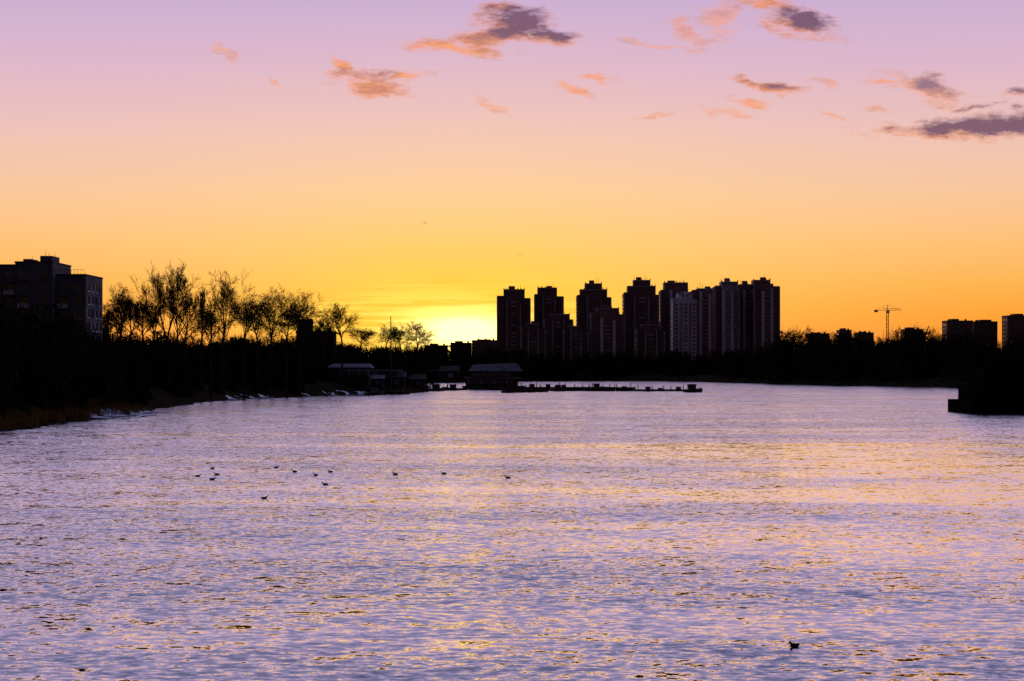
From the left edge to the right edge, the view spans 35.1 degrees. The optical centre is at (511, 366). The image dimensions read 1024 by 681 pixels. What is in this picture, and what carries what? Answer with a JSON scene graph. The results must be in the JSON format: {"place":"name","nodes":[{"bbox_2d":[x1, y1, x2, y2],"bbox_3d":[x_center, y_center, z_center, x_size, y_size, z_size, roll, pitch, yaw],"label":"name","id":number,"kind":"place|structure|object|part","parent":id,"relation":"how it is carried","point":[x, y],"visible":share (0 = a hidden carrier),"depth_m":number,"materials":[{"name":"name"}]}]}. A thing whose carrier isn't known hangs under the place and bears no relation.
{"place":"outdoors","nodes":[
{"label":"outdoors","id":0,"kind":"place"},
{"bbox_2d":[0,263,102,342],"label":"walls","id":1,"kind":"structure","parent":0,"point":[53,281],"depth_m":362.00,"materials":[{"name":"concrete"}]},
{"bbox_2d":[3,276,68,335],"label":"balconies","id":2,"kind":"structure","parent":1,"relation":"attached to","point":[25,292],"depth_m":360.70,"materials":[{"name":"stone"}]},
{"bbox_2d":[0,270,101,344],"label":"windows","id":3,"kind":"structure","parent":1,"relation":"attached to","point":[43,287],"depth_m":362.95,"materials":[{"name":"black glass"}]},
{"bbox_2d":[0,252,102,278],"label":"roof","id":4,"kind":"structure","parent":1,"relation":"on","point":[48,259],"depth_m":364.00,"materials":[{"name":"stone"}]},
{"bbox_2d":[451,341,471,371],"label":"apartment block","id":5,"kind":"structure","parent":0,"point":[462,343],"depth_m":1080.00,"materials":[{"name":"brick"}]},
{"bbox_2d":[0,371,967,431],"bbox_3d":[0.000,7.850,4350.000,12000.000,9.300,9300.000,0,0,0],"label":"riverbank ground","id":6,"kind":"structure","parent":0,"point":[163,399],"depth_m":712.87,"materials":[{"name":"soil"}]},
{"bbox_2d":[0,396,155,429],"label":"dry reeds","id":7,"kind":"object","parent":6,"relation":"on","point":[39,416],"visible":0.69,"depth_m":264.88,"materials":[{"name":"brown plant"}]},
{"bbox_2d":[103,305,126,332],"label":"bare tree","id":8,"kind":"object","parent":6,"relation":"on","point":[109,317],"visible":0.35,"depth_m":399.25,"materials":[{"name":"black plant"}]},
{"bbox_2d":[103,282,146,347],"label":"bare tree","id":9,"kind":"object","parent":6,"relation":"on","point":[119,303],"visible":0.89,"depth_m":393.96,"materials":[{"name":"black plant"}]},
{"bbox_2d":[91,409,170,417],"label":"shore snow","id":10,"kind":"structure","parent":6,"relation":"on","point":[116,415],"depth_m":287.74,"materials":[{"name":"white snow"}]},
{"bbox_2d":[113,295,152,339],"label":"bare tree","id":11,"kind":"object","parent":6,"relation":"on","point":[137,320],"visible":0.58,"depth_m":404.80,"materials":[{"name":"black plant"}]},
{"bbox_2d":[120,300,164,360],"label":"bare tree","id":12,"kind":"object","parent":6,"relation":"on","point":[146,315],"visible":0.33,"depth_m":415.14,"materials":[{"name":"black plant"}]},
{"bbox_2d":[136,297,172,363],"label":"bare tree","id":13,"kind":"object","parent":6,"relation":"on","point":[155,331],"visible":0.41,"depth_m":419.81,"materials":[{"name":"black plant"}]},
{"bbox_2d":[129,259,207,380],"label":"bare tree","id":14,"kind":"object","parent":6,"relation":"on","point":[173,290],"visible":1,"depth_m":399.07,"materials":[{"name":"brown plant"}]},
{"bbox_2d":[161,280,196,361],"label":"bare tree","id":15,"kind":"object","parent":6,"relation":"on","point":[185,321],"visible":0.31,"depth_m":429.83,"materials":[{"name":"black plant"}]},
{"bbox_2d":[0,297,363,417],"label":"riverside thicket","id":16,"kind":"object","parent":6,"relation":"on","point":[50,362],"visible":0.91,"depth_m":340.90,"materials":[{"name":"black plant"}]},
{"bbox_2d":[164,287,215,384],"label":"bare tree","id":17,"kind":"object","parent":6,"relation":"on","point":[180,316],"visible":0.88,"depth_m":417.83,"materials":[{"name":"black plant"}]},
{"bbox_2d":[188,286,218,391],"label":"bare tree","id":18,"kind":"object","parent":6,"relation":"on","point":[202,302],"visible":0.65,"depth_m":429.81,"materials":[{"name":"black plant"}]},
{"bbox_2d":[192,305,232,398],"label":"bare tree","id":19,"kind":"object","parent":6,"relation":"on","point":[205,311],"visible":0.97,"depth_m":424.44,"materials":[{"name":"black plant"}]},
{"bbox_2d":[197,268,262,393],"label":"bare tree","id":20,"kind":"object","parent":6,"relation":"on","point":[225,299],"visible":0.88,"depth_m":440.58,"materials":[{"name":"brown plant"}]},
{"bbox_2d":[226,394,268,398],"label":"shore snow","id":21,"kind":"structure","parent":6,"relation":"on","point":[229,397],"depth_m":449.42,"materials":[{"name":"white snow"}]},
{"bbox_2d":[225,292,277,398],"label":"bare tree","id":22,"kind":"object","parent":6,"relation":"on","point":[247,316],"visible":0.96,"depth_m":444.82,"materials":[{"name":"black plant"}]},
{"bbox_2d":[238,307,273,381],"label":"bare tree","id":23,"kind":"object","parent":6,"relation":"on","point":[257,363],"visible":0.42,"depth_m":469.87,"materials":[{"name":"black plant"}]},
{"bbox_2d":[237,286,309,386],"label":"bare tree","id":24,"kind":"object","parent":6,"relation":"on","point":[268,299],"visible":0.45,"depth_m":478.33,"materials":[{"name":"black plant"}]},
{"bbox_2d":[260,302,314,397],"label":"bare tree","id":25,"kind":"object","parent":6,"relation":"on","point":[290,319],"visible":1,"depth_m":469.82,"materials":[{"name":"black plant"}]},
{"bbox_2d":[256,282,331,394],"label":"bare tree","id":26,"kind":"object","parent":6,"relation":"on","point":[306,306],"visible":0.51,"depth_m":484.32,"materials":[{"name":"black plant"}]},
{"bbox_2d":[296,319,336,381],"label":"walls","id":27,"kind":"structure","parent":6,"relation":"on","point":[330,346],"depth_m":545.00,"materials":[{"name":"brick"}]},
{"bbox_2d":[295,329,330,332],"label":"roof","id":28,"kind":"structure","parent":27,"relation":"on","point":[311,332],"depth_m":544.80,"materials":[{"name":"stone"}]},
{"bbox_2d":[303,339,335,377],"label":"windows","id":29,"kind":"structure","parent":27,"relation":"attached to","point":[324,357],"depth_m":544.94,"materials":[{"name":"black glass"}]},
{"bbox_2d":[305,319,334,380],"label":"bare tree","id":30,"kind":"object","parent":6,"relation":"on","point":[322,364],"visible":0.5,"depth_m":529.80,"materials":[{"name":"black plant"}]},
{"bbox_2d":[302,390,366,395],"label":"shore snow","id":31,"kind":"structure","parent":6,"relation":"on","point":[359,392],"depth_m":506.23,"materials":[{"name":"white snow"}]},
{"bbox_2d":[317,301,361,383],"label":"bare tree","id":32,"kind":"object","parent":6,"relation":"on","point":[337,317],"visible":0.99,"depth_m":519.72,"materials":[{"name":"black plant"}]},
{"bbox_2d":[346,327,377,350],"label":"bare tree","id":33,"kind":"object","parent":6,"relation":"on","point":[368,333],"visible":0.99,"depth_m":591.17,"materials":[{"name":"black plant"}]},
{"bbox_2d":[328,364,401,394],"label":"boat club pavilion","id":34,"kind":"object","parent":6,"relation":"on","point":[357,374],"visible":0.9,"depth_m":522.00,"materials":[{"name":"brown wood"}]},
{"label":"windows","id":35,"kind":"part","parent":34,"relation":"part of","materials":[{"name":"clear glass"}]},
{"bbox_2d":[366,375,384,390],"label":"boat shed","id":36,"kind":"object","parent":6,"relation":"on","point":[377,381],"visible":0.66,"depth_m":536.00,"materials":[{"name":"brown wood"}]},
{"bbox_2d":[337,342,437,387],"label":"peninsula thicket","id":37,"kind":"object","parent":6,"relation":"on","point":[415,360],"visible":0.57,"depth_m":582.50,"materials":[{"name":"black plant"}]},
{"bbox_2d":[371,371,406,390],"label":"boat shed","id":38,"kind":"object","parent":6,"relation":"on","point":[396,379],"visible":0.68,"depth_m":560.00,"materials":[{"name":"brown wood"}]},
{"bbox_2d":[377,323,403,353],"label":"bare tree","id":39,"kind":"object","parent":6,"relation":"on","point":[393,332],"visible":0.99,"depth_m":599.96,"materials":[{"name":"black plant"}]},
{"bbox_2d":[390,316,391,391],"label":"flag mast","id":40,"kind":"object","parent":6,"relation":"on","point":[390,357],"visible":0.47,"depth_m":539.86,"materials":[{"name":"metal"}]},
{"bbox_2d":[388,330,418,351],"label":"bare tree","id":41,"kind":"object","parent":6,"relation":"on","point":[399,342],"visible":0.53,"depth_m":650.20,"materials":[{"name":"black plant"}]},
{"bbox_2d":[407,374,425,388],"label":"boat shed","id":42,"kind":"object","parent":6,"relation":"on","point":[417,380],"visible":0.62,"depth_m":612.00,"materials":[{"name":"brown wood"}]},
{"bbox_2d":[396,318,438,345],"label":"bare tree","id":43,"kind":"object","parent":6,"relation":"on","point":[423,334],"visible":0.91,"depth_m":659.57,"materials":[{"name":"black plant"}]},
{"bbox_2d":[427,343,447,362],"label":"apartment block","id":44,"kind":"structure","parent":6,"relation":"on","point":[443,347],"depth_m":1060.00,"materials":[{"name":"brick"}]},
{"bbox_2d":[426,366,458,382],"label":"boat shed","id":45,"kind":"object","parent":6,"relation":"on","point":[447,374],"visible":0.79,"depth_m":905.00,"materials":[{"name":"brick"}]},
{"bbox_2d":[472,338,497,356],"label":"apartment block","id":46,"kind":"structure","parent":6,"relation":"on","point":[478,344],"depth_m":1100.00,"materials":[{"name":"brick"}]},
{"bbox_2d":[476,343,492,356],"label":"windows","id":47,"kind":"structure","parent":46,"relation":"in","point":[476,343],"depth_m":1099.81,"materials":[{"name":"black glass"}]},
{"bbox_2d":[497,284,530,362],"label":"high-rise building","id":48,"kind":"structure","parent":6,"relation":"on","point":[513,309],"depth_m":1222.70,"materials":[{"name":"concrete"}]},
{"bbox_2d":[501,291,526,349],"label":"windows","id":49,"kind":"structure","parent":48,"relation":"in","point":[507,291],"depth_m":1223.03,"materials":[{"name":"black glass"}]},
{"bbox_2d":[534,282,563,327],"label":"high-rise building","id":50,"kind":"structure","parent":6,"relation":"on","point":[547,300],"depth_m":1233.00,"materials":[{"name":"concrete"}]},
{"bbox_2d":[537,289,560,322],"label":"windows","id":51,"kind":"structure","parent":50,"relation":"in","point":[540,289],"depth_m":1232.93,"materials":[{"name":"black glass"}]},
{"bbox_2d":[543,311,572,360],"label":"high-rise building","id":52,"kind":"structure","parent":6,"relation":"on","point":[555,324],"depth_m":1160.00,"materials":[{"name":"brick"}]},
{"bbox_2d":[547,316,569,360],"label":"windows","id":53,"kind":"structure","parent":52,"relation":"in","point":[552,316],"depth_m":1159.93,"materials":[{"name":"black glass"}]},
{"bbox_2d":[562,324,588,362],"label":"high-rise building","id":54,"kind":"structure","parent":6,"relation":"on","point":[575,340],"depth_m":1142.70,"materials":[{"name":"concrete"}]},
{"bbox_2d":[562,335,585,360],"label":"windows","id":55,"kind":"structure","parent":54,"relation":"in","point":[562,335],"depth_m":1143.06,"materials":[{"name":"black glass"}]},
{"bbox_2d":[576,277,611,330],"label":"high-rise building","id":56,"kind":"structure","parent":6,"relation":"on","point":[591,296],"depth_m":1203.00,"materials":[{"name":"concrete"}]},
{"bbox_2d":[576,285,607,329],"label":"windows","id":57,"kind":"structure","parent":56,"relation":"in","point":[588,285],"depth_m":1202.90,"materials":[{"name":"black glass"}]},
{"bbox_2d":[589,303,624,359],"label":"high-rise building","id":58,"kind":"structure","parent":6,"relation":"on","point":[607,326],"depth_m":1152.94,"materials":[{"name":"brown concrete"}]},
{"bbox_2d":[589,310,620,359],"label":"windows","id":59,"kind":"structure","parent":58,"relation":"in","point":[600,310],"depth_m":1152.87,"materials":[{"name":"black glass"}]},
{"bbox_2d":[622,275,658,367],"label":"high-rise building","id":60,"kind":"structure","parent":6,"relation":"on","point":[640,301],"depth_m":1203.00,"materials":[{"name":"concrete"}]},
{"bbox_2d":[622,282,654,350],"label":"windows","id":61,"kind":"structure","parent":60,"relation":"in","point":[637,282],"depth_m":1202.90,"materials":[{"name":"black glass"}]},
{"bbox_2d":[635,320,664,365],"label":"high-rise building","id":62,"kind":"structure","parent":6,"relation":"on","point":[649,337],"depth_m":1132.94,"materials":[{"name":"concrete"}]},
{"bbox_2d":[635,326,661,365],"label":"windows","id":63,"kind":"structure","parent":62,"relation":"in","point":[640,344],"depth_m":1133.06,"materials":[{"name":"black glass"}]},
{"bbox_2d":[658,280,690,354],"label":"high-rise building","id":64,"kind":"structure","parent":6,"relation":"on","point":[670,291],"depth_m":1223.00,"materials":[{"name":"concrete"}]},
{"bbox_2d":[659,284,685,350],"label":"windows","id":65,"kind":"structure","parent":64,"relation":"in","point":[667,284],"depth_m":1223.03,"materials":[{"name":"black glass"}]},
{"bbox_2d":[671,291,697,361],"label":"high-rise building","id":66,"kind":"structure","parent":6,"relation":"on","point":[684,321],"depth_m":1172.94,"materials":[{"name":"grey concrete"}]},
{"bbox_2d":[671,295,694,361],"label":"windows","id":67,"kind":"structure","parent":66,"relation":"in","point":[682,295],"depth_m":1173.03,"materials":[{"name":"black glass"}]},
{"bbox_2d":[690,282,711,357],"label":"high-rise building","id":68,"kind":"structure","parent":6,"relation":"on","point":[702,296],"depth_m":1240.00,"materials":[{"name":"grey concrete"}]},
{"bbox_2d":[694,296,705,354],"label":"windows","id":69,"kind":"structure","parent":68,"relation":"in","point":[694,296],"depth_m":1239.87,"materials":[{"name":"black glass"}]},
{"bbox_2d":[398,325,1023,382],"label":"distant treeline","id":70,"kind":"object","parent":6,"relation":"on","point":[844,357],"visible":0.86,"depth_m":842.25,"materials":[{"name":"black plant"}]},
{"bbox_2d":[712,277,739,355],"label":"high-rise building","id":71,"kind":"structure","parent":6,"relation":"on","point":[726,314],"depth_m":1192.94,"materials":[{"name":"concrete"}]},
{"bbox_2d":[713,283,736,352],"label":"windows","id":72,"kind":"structure","parent":71,"relation":"in","point":[724,283],"depth_m":1192.95,"materials":[{"name":"black glass"}]},
{"bbox_2d":[738,280,750,370],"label":"high-rise building","id":73,"kind":"structure","parent":6,"relation":"on","point":[745,313],"depth_m":1205.00,"materials":[{"name":"black concrete"}]},
{"bbox_2d":[747,290,748,353],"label":"windows","id":74,"kind":"structure","parent":73,"relation":"in","point":[747,290],"depth_m":1204.96,"materials":[{"name":"black glass"}]},
{"bbox_2d":[751,276,779,355],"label":"high-rise building","id":75,"kind":"structure","parent":6,"relation":"on","point":[765,304],"depth_m":1188.94,"materials":[{"name":"grey concrete"}]},
{"bbox_2d":[751,282,776,350],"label":"windows","id":76,"kind":"structure","parent":75,"relation":"in","point":[757,282],"depth_m":1188.88,"materials":[{"name":"black glass"}]},
{"bbox_2d":[806,332,827,346],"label":"apartment block","id":77,"kind":"structure","parent":6,"relation":"on","point":[823,333],"depth_m":1180.00,"materials":[{"name":"brick"}]},
{"bbox_2d":[836,328,851,338],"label":"apartment block","id":78,"kind":"structure","parent":6,"relation":"on","point":[842,331],"depth_m":1210.00,"materials":[{"name":"black"}]},
{"bbox_2d":[854,331,873,346],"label":"apartment block","id":79,"kind":"structure","parent":6,"relation":"on","point":[864,333],"depth_m":1180.00,"materials":[{"name":"brick"}]},
{"bbox_2d":[874,305,899,338],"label":"tower crane","id":80,"kind":"object","parent":6,"relation":"on","point":[887,308],"visible":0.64,"depth_m":1349.20,"materials":[{"name":"paint"}]},
{"bbox_2d":[900,327,923,342],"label":"apartment block","id":81,"kind":"structure","parent":6,"relation":"on","point":[908,328],"depth_m":1200.00,"materials":[{"name":"brick"}]},
{"bbox_2d":[942,319,972,351],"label":"apartment block","id":82,"kind":"structure","parent":6,"relation":"on","point":[956,326],"depth_m":1150.00,"materials":[{"name":"brick"}]},
{"bbox_2d":[943,324,967,337],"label":"windows","id":83,"kind":"structure","parent":82,"relation":"in","point":[943,324],"depth_m":1150.06,"materials":[{"name":"black glass"}]},
{"bbox_2d":[973,320,997,344],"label":"apartment block","id":84,"kind":"structure","parent":6,"relation":"on","point":[988,328],"depth_m":1160.00,"materials":[{"name":"brick"}]},
{"bbox_2d":[977,328,993,340],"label":"windows","id":85,"kind":"structure","parent":84,"relation":"in","point":[977,328],"depth_m":1159.93,"materials":[{"name":"black glass"}]},
{"bbox_2d":[1001,314,1023,350],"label":"apartment block","id":86,"kind":"structure","parent":6,"relation":"on","point":[1012,323],"depth_m":1150.00,"materials":[{"name":"brick"}]},
{"bbox_2d":[1003,318,1021,344],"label":"windows","id":87,"kind":"structure","parent":86,"relation":"in","point":[1016,319],"depth_m":1150.06,"materials":[{"name":"black glass"}]},
{"bbox_2d":[0,381,1023,680],"bbox_3d":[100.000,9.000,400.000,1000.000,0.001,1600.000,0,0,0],"label":"river water","id":88,"kind":"structure","parent":0,"point":[730,531],"depth_m":84.85,"materials":[{"name":"purple liquid"}]},
{"bbox_2d":[367,388,383,394],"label":"motorboat","id":89,"kind":"object","parent":88,"relation":"on","point":[374,391],"visible":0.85,"depth_m":511.22,"materials":[{"name":"paint"}]},
{"bbox_2d":[366,384,429,394],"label":"pontoon dock","id":90,"kind":"object","parent":88,"relation":"on","point":[412,390],"visible":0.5,"depth_m":553.45,"materials":[{"name":"brown wood"}]},
{"bbox_2d":[428,384,444,390],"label":"motorboat","id":91,"kind":"object","parent":88,"relation":"on","point":[435,387],"visible":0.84,"depth_m":595.23,"materials":[{"name":"paint"}]},
{"bbox_2d":[415,383,466,389],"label":"pontoon dock","id":92,"kind":"object","parent":88,"relation":"on","point":[446,388],"visible":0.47,"depth_m":611.56,"materials":[{"name":"brown wood"}]},
{"bbox_2d":[448,384,459,389],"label":"motorboat","id":93,"kind":"object","parent":88,"relation":"on","point":[452,386],"visible":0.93,"depth_m":611.15,"materials":[{"name":"paint"}]},
{"bbox_2d":[462,363,524,388],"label":"floating restaurant","id":94,"kind":"structure","parent":88,"relation":"on","point":[485,376],"depth_m":641.78,"materials":[{"name":"paint"}]},
{"bbox_2d":[467,372,512,383],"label":"windows","id":95,"kind":"structure","parent":94,"relation":"in","point":[475,374],"depth_m":641.51,"materials":[{"name":"glass"}]},
{"bbox_2d":[501,384,547,392],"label":"pontoon dock","id":96,"kind":"object","parent":88,"relation":"on","point":[509,390],"visible":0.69,"depth_m":561.25,"materials":[{"name":"brown wood"}]},
{"bbox_2d":[551,385,565,390],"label":"motorboat","id":97,"kind":"object","parent":88,"relation":"on","point":[558,388],"visible":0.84,"depth_m":591.29,"materials":[{"name":"paint"}]},
{"bbox_2d":[524,382,635,388],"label":"pontoon dock","id":98,"kind":"object","parent":88,"relation":"on","point":[549,387],"visible":0.56,"depth_m":654.93,"materials":[{"name":"brown wood"}]},
{"bbox_2d":[489,383,683,390],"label":"pontoon dock","id":99,"kind":"object","parent":88,"relation":"on","point":[624,388],"visible":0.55,"depth_m":591.50,"materials":[{"name":"brown wood"}]},
{"bbox_2d":[591,383,603,388],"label":"motorboat","id":100,"kind":"object","parent":88,"relation":"on","point":[596,385],"visible":0.76,"depth_m":641.30,"materials":[{"name":"paint"}]},
{"bbox_2d":[643,387,653,390],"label":"motorboat","id":101,"kind":"object","parent":88,"relation":"on","point":[648,389],"visible":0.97,"depth_m":585.48,"materials":[{"name":"paint"}]},
{"bbox_2d":[683,380,701,391],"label":"work boat","id":102,"kind":"object","parent":88,"relation":"on","point":[691,387],"visible":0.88,"depth_m":567.04,"materials":[{"name":"paint"}]},
{"bbox_2d":[789,641,799,647],"bbox_3d":[9.036,8.905,51.961,0.528,0.258,0.206,0,0,-38],"label":"duck","id":103,"kind":"object","parent":88,"relation":"on","point":[794,645],"visible":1,"depth_m":51.88},
{"bbox_2d":[948,341,1023,413],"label":"mooring pier","id":104,"kind":"structure","parent":88,"relation":"in","point":[996,386],"depth_m":313.40,"materials":[{"name":"concrete"}]},
{"bbox_2d":[0,0,1023,352],"label":"sky","id":105,"kind":"structure","parent":0,"point":[859,158],"materials":[{"name":"orange"}]},
{"bbox_2d":[520,318,545,357],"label":"high-rise building","id":106,"kind":"structure","parent":0,"point":[532,337],"depth_m":1127.94,"materials":[{"name":"concrete"}]},
{"bbox_2d":[523,329,542,355],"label":"windows","id":107,"kind":"structure","parent":106,"relation":"in","point":[532,329],"depth_m":1127.81,"materials":[{"name":"black glass"}]}
]}

